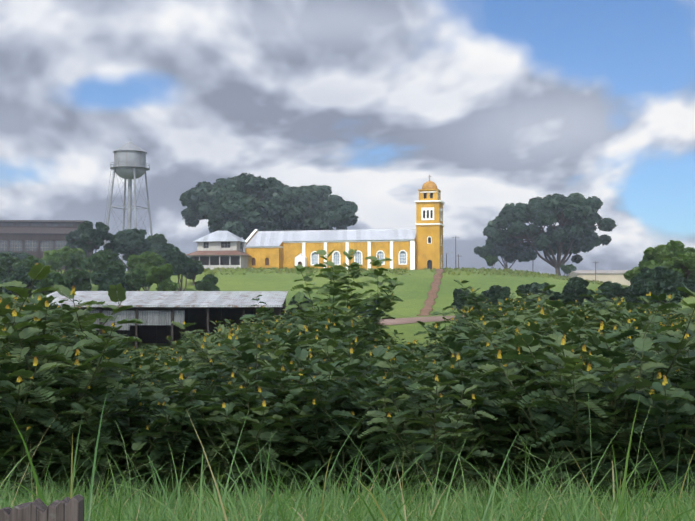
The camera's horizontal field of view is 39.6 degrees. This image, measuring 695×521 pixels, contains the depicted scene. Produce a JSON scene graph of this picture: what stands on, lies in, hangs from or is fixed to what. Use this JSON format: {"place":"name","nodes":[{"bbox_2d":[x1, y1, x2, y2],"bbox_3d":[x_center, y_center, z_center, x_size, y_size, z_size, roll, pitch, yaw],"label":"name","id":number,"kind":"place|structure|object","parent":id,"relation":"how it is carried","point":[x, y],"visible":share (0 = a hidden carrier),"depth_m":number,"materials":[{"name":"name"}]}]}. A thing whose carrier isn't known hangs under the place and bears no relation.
{"place":"outdoors","nodes":[
{"label":"outdoors","id":0,"kind":"place"},
{"bbox_2d":[0,269,694,508],"bbox_3d":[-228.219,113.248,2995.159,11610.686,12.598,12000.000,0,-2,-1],"label":"ground","id":1,"kind":"structure","parent":0,"point":[252,281],"depth_m":147.74,"materials":[{"name":"green plant"}]},
{"bbox_2d":[0,252,20,276],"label":"tree","id":2,"kind":"object","parent":1,"relation":"on","point":[5,265],"depth_m":147.83,"materials":[{"name":"green plant"}]},
{"bbox_2d":[0,251,30,260],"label":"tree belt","id":3,"kind":"object","parent":1,"relation":"on","point":[22,255],"depth_m":196.36,"materials":[{"name":"green plant"}]},
{"bbox_2d":[0,354,32,445],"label":"shrub","id":4,"kind":"object","parent":1,"relation":"on","point":[12,366],"visible":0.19,"depth_m":17.77,"materials":[{"name":"green plant"}]},
{"bbox_2d":[1,267,39,297],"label":"tree","id":5,"kind":"object","parent":1,"relation":"on","point":[23,275],"depth_m":117.99,"materials":[{"name":"green plant"}]},
{"bbox_2d":[1,294,56,342],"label":"shrub","id":6,"kind":"object","parent":1,"relation":"on","point":[41,295],"visible":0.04,"depth_m":27.35,"materials":[{"name":"green plant"}]},
{"bbox_2d":[12,256,46,297],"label":"tree","id":7,"kind":"object","parent":1,"relation":"on","point":[29,261],"depth_m":137.99,"materials":[{"name":"green plant"}]},
{"bbox_2d":[1,295,66,416],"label":"shrub","id":8,"kind":"object","parent":1,"relation":"on","point":[38,301],"visible":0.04,"depth_m":20.51,"materials":[{"name":"green plant"}]},
{"bbox_2d":[0,494,83,520],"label":"fence boards","id":9,"kind":"object","parent":1,"relation":"on","point":[64,509],"visible":1,"depth_m":2.75,"materials":[{"name":"grey wood"}]},
{"bbox_2d":[0,220,91,270],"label":"warehouse","id":10,"kind":"structure","parent":1,"relation":"on","point":[45,230],"depth_m":233.98,"materials":[{"name":"grey metal"}]},
{"bbox_2d":[18,297,74,321],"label":"shrub","id":11,"kind":"object","parent":1,"relation":"on","point":[54,306],"visible":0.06,"depth_m":46.88,"materials":[{"name":"green plant"}]},
{"bbox_2d":[9,304,92,333],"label":"shrub","id":12,"kind":"object","parent":1,"relation":"on","point":[68,318],"visible":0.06,"depth_m":31.68,"materials":[{"name":"green plant"}]},
{"bbox_2d":[33,272,70,296],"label":"tree","id":13,"kind":"object","parent":1,"relation":"on","point":[49,283],"depth_m":115.99,"materials":[{"name":"green plant"}]},
{"bbox_2d":[0,300,119,491],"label":"shrub","id":14,"kind":"object","parent":1,"relation":"on","point":[14,337],"visible":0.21,"depth_m":19.66,"materials":[{"name":"green plant"}]},
{"bbox_2d":[41,246,86,275],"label":"tree","id":15,"kind":"object","parent":1,"relation":"on","point":[51,259],"depth_m":147.44,"materials":[{"name":"green plant"}]},
{"bbox_2d":[0,263,132,483],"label":"shrub","id":16,"kind":"object","parent":1,"relation":"on","point":[38,271],"visible":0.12,"depth_m":20.05,"materials":[{"name":"green plant"}]},
{"bbox_2d":[0,308,143,502],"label":"shrub","id":17,"kind":"object","parent":1,"relation":"on","point":[31,434],"visible":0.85,"depth_m":17.63,"materials":[{"name":"green plant"}]},
{"bbox_2d":[64,231,80,269],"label":"tree","id":18,"kind":"object","parent":1,"relation":"on","point":[68,237],"depth_m":186.79,"materials":[{"name":"green plant"}]},
{"bbox_2d":[63,269,91,290],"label":"tree","id":19,"kind":"object","parent":1,"relation":"on","point":[81,282],"depth_m":122.63,"materials":[{"name":"green plant"}]},
{"bbox_2d":[72,221,112,272],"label":"tree","id":20,"kind":"object","parent":1,"relation":"on","point":[95,241],"depth_m":163.22,"materials":[{"name":"green plant"}]},
{"bbox_2d":[53,331,144,434],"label":"shrub","id":21,"kind":"object","parent":1,"relation":"on","point":[127,373],"visible":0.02,"depth_m":26.26,"materials":[{"name":"green plant"}]},
{"bbox_2d":[79,249,126,277],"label":"tree","id":22,"kind":"object","parent":1,"relation":"on","point":[107,260],"depth_m":133.06,"materials":[{"name":"green plant"}]},
{"bbox_2d":[19,356,188,503],"bbox_3d":[-4.500,3.428,18.499,3.319,2.941,2.763,-2,1,-18],"label":"shrub","id":23,"kind":"object","parent":1,"relation":"on","point":[87,442],"visible":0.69,"depth_m":18.19,"materials":[{"name":"green plant"}]},
{"bbox_2d":[90,266,128,290],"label":"tree","id":24,"kind":"object","parent":1,"relation":"on","point":[118,274],"depth_m":120.20,"materials":[{"name":"green plant"}]},
{"bbox_2d":[83,371,158,461],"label":"shrub","id":25,"kind":"object","parent":1,"relation":"on","point":[144,393],"visible":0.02,"depth_m":22.64,"materials":[{"name":"green plant"}]},
{"bbox_2d":[101,141,152,269],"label":"water tower","id":26,"kind":"structure","parent":1,"relation":"on","point":[136,156],"depth_m":212.88,"materials":[{"name":"metal"}]},
{"bbox_2d":[102,228,151,273],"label":"tree","id":27,"kind":"object","parent":1,"relation":"on","point":[136,244],"depth_m":167.23,"materials":[{"name":"green plant"}]},
{"bbox_2d":[125,269,152,290],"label":"tree","id":28,"kind":"object","parent":1,"relation":"on","point":[132,281],"depth_m":122.86,"materials":[{"name":"green plant"}]},
{"bbox_2d":[126,251,164,290],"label":"tree","id":29,"kind":"object","parent":1,"relation":"on","point":[148,264],"depth_m":138.04,"materials":[{"name":"green plant"}]},
{"bbox_2d":[67,374,231,499],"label":"shrub","id":30,"kind":"object","parent":1,"relation":"on","point":[158,457],"visible":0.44,"depth_m":18.94,"materials":[{"name":"green plant"}]},
{"bbox_2d":[139,233,166,254],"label":"tree","id":31,"kind":"object","parent":1,"relation":"on","point":[156,245],"depth_m":197.97,"materials":[{"name":"green plant"}]},
{"bbox_2d":[146,263,178,290],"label":"tree","id":32,"kind":"object","parent":1,"relation":"on","point":[165,271],"depth_m":118.35,"materials":[{"name":"green plant"}]},
{"bbox_2d":[46,291,287,348],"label":"shed","id":33,"kind":"structure","parent":1,"relation":"on","point":[164,305],"depth_m":85.98,"materials":[{"name":"grey metal"}]},
{"bbox_2d":[158,243,185,266],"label":"tree","id":34,"kind":"object","parent":1,"relation":"on","point":[167,248],"depth_m":147.96,"materials":[{"name":"green plant"}]},
{"bbox_2d":[118,357,233,433],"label":"shrub","id":35,"kind":"object","parent":1,"relation":"on","point":[144,381],"visible":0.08,"depth_m":26.24,"materials":[{"name":"green plant"}]},
{"bbox_2d":[169,255,197,290],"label":"tree","id":36,"kind":"object","parent":1,"relation":"on","point":[180,265],"depth_m":136.47,"materials":[{"name":"green plant"}]},
{"bbox_2d":[151,350,228,455],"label":"shrub","id":37,"kind":"object","parent":1,"relation":"on","point":[173,357],"visible":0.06,"depth_m":24.32,"materials":[{"name":"green plant"}]},
{"bbox_2d":[183,260,203,285],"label":"tree","id":38,"kind":"object","parent":1,"relation":"on","point":[191,275],"depth_m":159.07,"materials":[{"name":"green plant"}]},
{"bbox_2d":[151,336,252,476],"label":"shrub","id":39,"kind":"object","parent":1,"relation":"on","point":[224,370],"visible":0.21,"depth_m":21.39,"materials":[{"name":"green plant"}]},
{"bbox_2d":[194,274,219,290],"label":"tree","id":40,"kind":"object","parent":1,"relation":"on","point":[201,285],"depth_m":128.55,"materials":[{"name":"green plant"}]},
{"bbox_2d":[181,329,239,380],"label":"shrub","id":41,"kind":"object","parent":1,"relation":"on","point":[192,350],"visible":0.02,"depth_m":31.39,"materials":[{"name":"green plant"}]},
{"bbox_2d":[186,231,250,269],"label":"house","id":42,"kind":"structure","parent":1,"relation":"on","point":[236,261],"depth_m":186.84,"materials":[{"name":"white wood"}]},
{"bbox_2d":[171,321,284,440],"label":"shrub","id":43,"kind":"object","parent":1,"relation":"on","point":[202,350],"visible":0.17,"depth_m":25.45,"materials":[{"name":"green plant"}]},
{"bbox_2d":[182,319,289,429],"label":"shrub","id":44,"kind":"object","parent":1,"relation":"on","point":[247,335],"visible":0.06,"depth_m":28.20,"materials":[{"name":"green plant"}]},
{"bbox_2d":[157,359,327,500],"bbox_3d":[-1.961,3.432,18.993,2.663,3.021,3.534,5,-5,-66],"label":"shrub","id":45,"kind":"object","parent":1,"relation":"on","point":[259,432],"visible":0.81,"depth_m":18.58,"materials":[{"name":"green plant"}]},
{"bbox_2d":[179,172,308,239],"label":"tree","id":46,"kind":"object","parent":1,"relation":"on","point":[260,206],"depth_m":213.08,"materials":[{"name":"green plant"}]},
{"bbox_2d":[215,319,293,394],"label":"shrub","id":47,"kind":"object","parent":1,"relation":"on","point":[221,328],"visible":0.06,"depth_m":30.61,"materials":[{"name":"green plant"}]},
{"bbox_2d":[249,295,308,326],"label":"shrub","id":48,"kind":"object","parent":1,"relation":"on","point":[266,312],"depth_m":61.12,"materials":[{"name":"green plant"}]},
{"bbox_2d":[217,331,341,489],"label":"shrub","id":49,"kind":"object","parent":1,"relation":"on","point":[232,386],"visible":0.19,"depth_m":19.80,"materials":[{"name":"green plant"}]},
{"bbox_2d":[252,308,331,354],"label":"shrub","id":50,"kind":"object","parent":1,"relation":"on","point":[305,309],"visible":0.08,"depth_m":33.43,"materials":[{"name":"green plant"}]},
{"bbox_2d":[236,184,358,230],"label":"tree","id":51,"kind":"object","parent":1,"relation":"on","point":[309,215],"depth_m":219.05,"materials":[{"name":"green plant"}]},
{"bbox_2d":[286,293,312,315],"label":"scrub tree wood","id":52,"kind":"object","parent":1,"relation":"on","point":[293,301],"depth_m":96.44,"materials":[{"name":"green plant"}]},
{"bbox_2d":[217,306,392,496],"bbox_3d":[-0.808,2.991,20.042,3.982,3.932,3.131,1,1,9],"label":"shrub","id":53,"kind":"object","parent":1,"relation":"on","point":[248,356],"visible":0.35,"depth_m":19.88,"materials":[{"name":"green plant"}]},
{"bbox_2d":[251,335,363,459],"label":"shrub","id":54,"kind":"object","parent":1,"relation":"on","point":[264,364],"visible":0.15,"depth_m":22.79,"materials":[{"name":"green plant"}]},
{"bbox_2d":[271,306,358,377],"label":"shrub","id":55,"kind":"object","parent":1,"relation":"on","point":[292,341],"visible":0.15,"depth_m":31.02,"materials":[{"name":"green plant"}]},
{"bbox_2d":[261,327,376,454],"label":"shrub","id":56,"kind":"object","parent":1,"relation":"on","point":[310,335],"visible":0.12,"depth_m":23.60,"materials":[{"name":"green plant"}]},
{"bbox_2d":[296,314,378,358],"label":"shrub","id":57,"kind":"object","parent":1,"relation":"on","point":[371,327],"visible":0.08,"depth_m":32.01,"materials":[{"name":"green plant"}]},
{"bbox_2d":[296,324,379,401],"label":"shrub","id":58,"kind":"object","parent":1,"relation":"on","point":[303,328],"visible":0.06,"depth_m":28.26,"materials":[{"name":"green plant"}]},
{"bbox_2d":[243,175,444,269],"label":"church","id":59,"kind":"structure","parent":1,"relation":"on","point":[422,219],"depth_m":186.59,"materials":[{"name":"yellow paint"}]},
{"bbox_2d":[252,340,436,498],"bbox_3d":[-0.020,3.286,18.986,3.722,3.285,2.862,0,-2,-6],"label":"shrub","id":60,"kind":"object","parent":1,"relation":"on","point":[317,445],"visible":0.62,"depth_m":18.60,"materials":[{"name":"green plant"}]},
{"bbox_2d":[285,249,404,356],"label":"shrub","id":61,"kind":"object","parent":1,"relation":"on","point":[334,290],"visible":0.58,"depth_m":37.26,"materials":[{"name":"green plant"}]},
{"bbox_2d":[0,390,694,520],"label":"broad grass","id":62,"kind":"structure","parent":1,"relation":"on","point":[621,498],"depth_m":8.71,"materials":[{"name":"green plant"}]},
{"bbox_2d":[0,459,694,520],"bbox_3d":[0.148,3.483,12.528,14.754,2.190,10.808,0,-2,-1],"label":"tall grass","id":63,"kind":"structure","parent":1,"relation":"on","point":[174,500],"depth_m":13.85,"materials":[{"name":"green plant"}]},
{"bbox_2d":[318,312,390,350],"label":"shrub","id":64,"kind":"object","parent":1,"relation":"on","point":[367,321],"visible":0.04,"depth_m":37.30,"materials":[{"name":"green plant"}]},
{"bbox_2d":[292,342,437,469],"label":"shrub","id":65,"kind":"object","parent":1,"relation":"on","point":[330,349],"visible":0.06,"depth_m":21.98,"materials":[{"name":"green plant"}]},
{"bbox_2d":[354,298,383,320],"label":"scrub tree wood","id":66,"kind":"object","parent":1,"relation":"on","point":[368,310],"depth_m":98.59,"materials":[{"name":"green plant"}]},
{"bbox_2d":[56,267,692,297],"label":"hill grass tufts","id":67,"kind":"object","parent":1,"relation":"on","point":[487,270],"depth_m":176.29,"materials":[{"name":"green plant"}]},
{"bbox_2d":[331,351,449,453],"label":"shrub","id":68,"kind":"object","parent":1,"relation":"on","point":[373,373],"depth_m":23.49,"materials":[{"name":"green plant"}]},
{"bbox_2d":[371,360,468,482],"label":"shrub","id":69,"kind":"object","parent":1,"relation":"on","point":[422,399],"visible":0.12,"depth_m":20.68,"materials":[{"name":"green plant"}]},
{"bbox_2d":[357,352,497,505],"bbox_3d":[1.504,3.261,17.611,2.538,3.243,2.599,1,-2,-16],"label":"shrub","id":70,"kind":"object","parent":1,"relation":"on","point":[455,435],"visible":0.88,"depth_m":17.44,"materials":[{"name":"green plant"}]},
{"bbox_2d":[416,269,443,315],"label":"brick path","id":71,"kind":"structure","parent":1,"relation":"on","point":[425,310],"depth_m":146.61,"materials":[{"name":"brick"}]},
{"bbox_2d":[415,347,496,470],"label":"shrub","id":72,"kind":"object","parent":1,"relation":"on","point":[471,461],"visible":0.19,"depth_m":22.22,"materials":[{"name":"green plant"}]},
{"bbox_2d":[451,288,477,312],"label":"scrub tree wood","id":73,"kind":"object","parent":1,"relation":"on","point":[457,292],"depth_m":110.81,"materials":[{"name":"green plant"}]},
{"bbox_2d":[423,306,511,432],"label":"shrub","id":74,"kind":"object","parent":1,"relation":"on","point":[446,337],"visible":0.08,"depth_m":28.92,"materials":[{"name":"green plant"}]},
{"bbox_2d":[414,310,526,363],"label":"shrub","id":75,"kind":"object","parent":1,"relation":"on","point":[463,320],"visible":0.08,"depth_m":36.63,"materials":[{"name":"green plant"}]},
{"bbox_2d":[451,318,497,359],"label":"shrub","id":76,"kind":"object","parent":1,"relation":"on","point":[467,329],"visible":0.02,"depth_m":32.64,"materials":[{"name":"green plant"}]},
{"bbox_2d":[454,279,516,325],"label":"shrub","id":77,"kind":"object","parent":1,"relation":"on","point":[473,302],"visible":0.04,"depth_m":61.28,"materials":[{"name":"green plant"}]},
{"bbox_2d":[476,285,512,308],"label":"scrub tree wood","id":78,"kind":"object","parent":1,"relation":"on","point":[505,292],"depth_m":107.00,"materials":[{"name":"green plant"}]},
{"bbox_2d":[443,330,554,448],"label":"shrub","id":79,"kind":"object","parent":1,"relation":"on","point":[480,359],"visible":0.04,"depth_m":24.99,"materials":[{"name":"green plant"}]},
{"bbox_2d":[427,301,580,490],"bbox_3d":[3.357,2.927,20.721,3.354,4.126,3.762,0,-2,2],"label":"shrub","id":80,"kind":"object","parent":1,"relation":"on","point":[479,379],"visible":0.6,"depth_m":20.04,"materials":[{"name":"green plant"}]},
{"bbox_2d":[474,242,536,268],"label":"low tree","id":81,"kind":"object","parent":1,"relation":"on","point":[494,252],"depth_m":212.90,"materials":[{"name":"green plant"}]},
{"bbox_2d":[464,305,551,346],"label":"shrub","id":82,"kind":"object","parent":1,"relation":"on","point":[510,314],"visible":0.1,"depth_m":33.75,"materials":[{"name":"green plant"}]},
{"bbox_2d":[487,300,538,328],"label":"shrub","id":83,"kind":"object","parent":1,"relation":"on","point":[507,306],"visible":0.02,"depth_m":50.57,"materials":[{"name":"green plant"}]},
{"bbox_2d":[516,282,554,304],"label":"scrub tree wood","id":84,"kind":"object","parent":1,"relation":"on","point":[523,289],"depth_m":103.90,"materials":[{"name":"green plant"}]},
{"bbox_2d":[488,307,589,375],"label":"shrub","id":85,"kind":"object","parent":1,"relation":"on","point":[506,321],"visible":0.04,"depth_m":27.00,"materials":[{"name":"green plant"}]},
{"bbox_2d":[470,321,616,480],"bbox_3d":[4.376,3.180,21.304,2.703,3.670,3.287,1,-3,-29],"label":"shrub","id":86,"kind":"object","parent":1,"relation":"on","point":[488,339],"visible":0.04,"depth_m":21.36,"materials":[{"name":"green plant"}]},
{"bbox_2d":[486,321,607,458],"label":"shrub","id":87,"kind":"object","parent":1,"relation":"on","point":[534,326],"visible":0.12,"depth_m":22.83,"materials":[{"name":"green plant"}]},
{"bbox_2d":[498,308,595,340],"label":"shrub","id":88,"kind":"object","parent":1,"relation":"on","point":[583,327],"visible":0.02,"depth_m":36.38,"materials":[{"name":"green plant"}]},
{"bbox_2d":[482,192,616,275],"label":"tree","id":89,"kind":"object","parent":1,"relation":"on","point":[569,219],"depth_m":202.46,"materials":[{"name":"green plant"}]},
{"bbox_2d":[501,319,632,352],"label":"shrub","id":90,"kind":"object","parent":1,"relation":"on","point":[517,323],"depth_m":25.93,"materials":[{"name":"green plant"}]},
{"bbox_2d":[513,297,624,335],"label":"shrub","id":91,"kind":"object","parent":1,"relation":"on","point":[610,323],"visible":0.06,"depth_m":34.18,"materials":[{"name":"green plant"}]},
{"bbox_2d":[488,326,650,490],"bbox_3d":[4.654,3.146,19.925,3.485,3.627,2.817,2,-6,-27],"label":"shrub","id":92,"kind":"object","parent":1,"relation":"on","point":[533,388],"visible":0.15,"depth_m":19.73,"materials":[{"name":"green plant"}]},
{"bbox_2d":[549,276,595,307],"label":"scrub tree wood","id":93,"kind":"object","parent":1,"relation":"on","point":[578,284],"depth_m":102.87,"materials":[{"name":"green plant"}]},
{"bbox_2d":[537,304,626,350],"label":"shrub","id":94,"kind":"object","parent":1,"relation":"on","point":[570,322],"visible":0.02,"depth_m":31.39,"materials":[{"name":"green plant"}]},
{"bbox_2d":[478,287,694,510],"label":"shrub","id":95,"kind":"object","parent":1,"relation":"on","point":[566,409],"visible":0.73,"depth_m":17.37,"materials":[{"name":"green plant"}]},
{"bbox_2d":[536,293,655,320],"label":"shrub","id":96,"kind":"object","parent":1,"relation":"on","point":[541,301],"visible":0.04,"depth_m":43.76,"materials":[{"name":"green plant"}]},
{"bbox_2d":[569,270,630,285],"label":"barn","id":97,"kind":"structure","parent":1,"relation":"on","point":[607,277],"depth_m":265.54,"materials":[{"name":"beige"}]},
{"bbox_2d":[574,294,636,326],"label":"shrub","id":98,"kind":"object","parent":1,"relation":"on","point":[628,307],"visible":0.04,"depth_m":41.47,"materials":[{"name":"green plant"}]},
{"bbox_2d":[526,284,689,393],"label":"shrub","id":99,"kind":"object","parent":1,"relation":"on","point":[577,324],"visible":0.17,"depth_m":24.47,"materials":[{"name":"green plant"}]},
{"bbox_2d":[593,281,635,303],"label":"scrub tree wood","id":100,"kind":"object","parent":1,"relation":"on","point":[607,286],"depth_m":106.83,"materials":[{"name":"green plant"}]},
{"bbox_2d":[561,293,694,505],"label":"shrub","id":101,"kind":"object","parent":1,"relation":"on","point":[666,423],"visible":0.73,"depth_m":17.17,"materials":[{"name":"green plant"}]},
{"bbox_2d":[578,291,684,339],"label":"shrub","id":102,"kind":"object","parent":1,"relation":"on","point":[603,314],"visible":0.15,"depth_m":33.97,"materials":[{"name":"green plant"}]},
{"bbox_2d":[578,353,694,489],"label":"shrub","id":103,"kind":"object","parent":1,"relation":"on","point":[648,375],"visible":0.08,"depth_m":20.05,"materials":[{"name":"green plant"}]},
{"bbox_2d":[594,339,687,471],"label":"shrub","id":104,"kind":"object","parent":1,"relation":"on","point":[636,355],"depth_m":22.42,"materials":[{"name":"green plant"}]},
{"bbox_2d":[624,240,694,283],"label":"tree","id":105,"kind":"object","parent":1,"relation":"on","point":[654,257],"depth_m":105.95,"materials":[{"name":"green plant"}]},
{"bbox_2d":[628,266,694,311],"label":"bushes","id":106,"kind":"object","parent":1,"relation":"on","point":[661,275],"depth_m":98.37,"materials":[{"name":"green plant"}]},
{"bbox_2d":[639,332,694,479],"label":"shrub","id":107,"kind":"object","parent":1,"relation":"on","point":[672,373],"visible":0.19,"depth_m":20.16,"materials":[{"name":"green plant"}]},
{"bbox_2d":[0,0,694,348],"label":"sky","id":108,"kind":"structure","parent":0,"point":[499,102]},
{"bbox_2d":[377,315,463,324],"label":"dirt road","id":109,"kind":"structure","parent":0,"point":[408,320],"depth_m":112.86,"materials":[{"name":"brown soil"}]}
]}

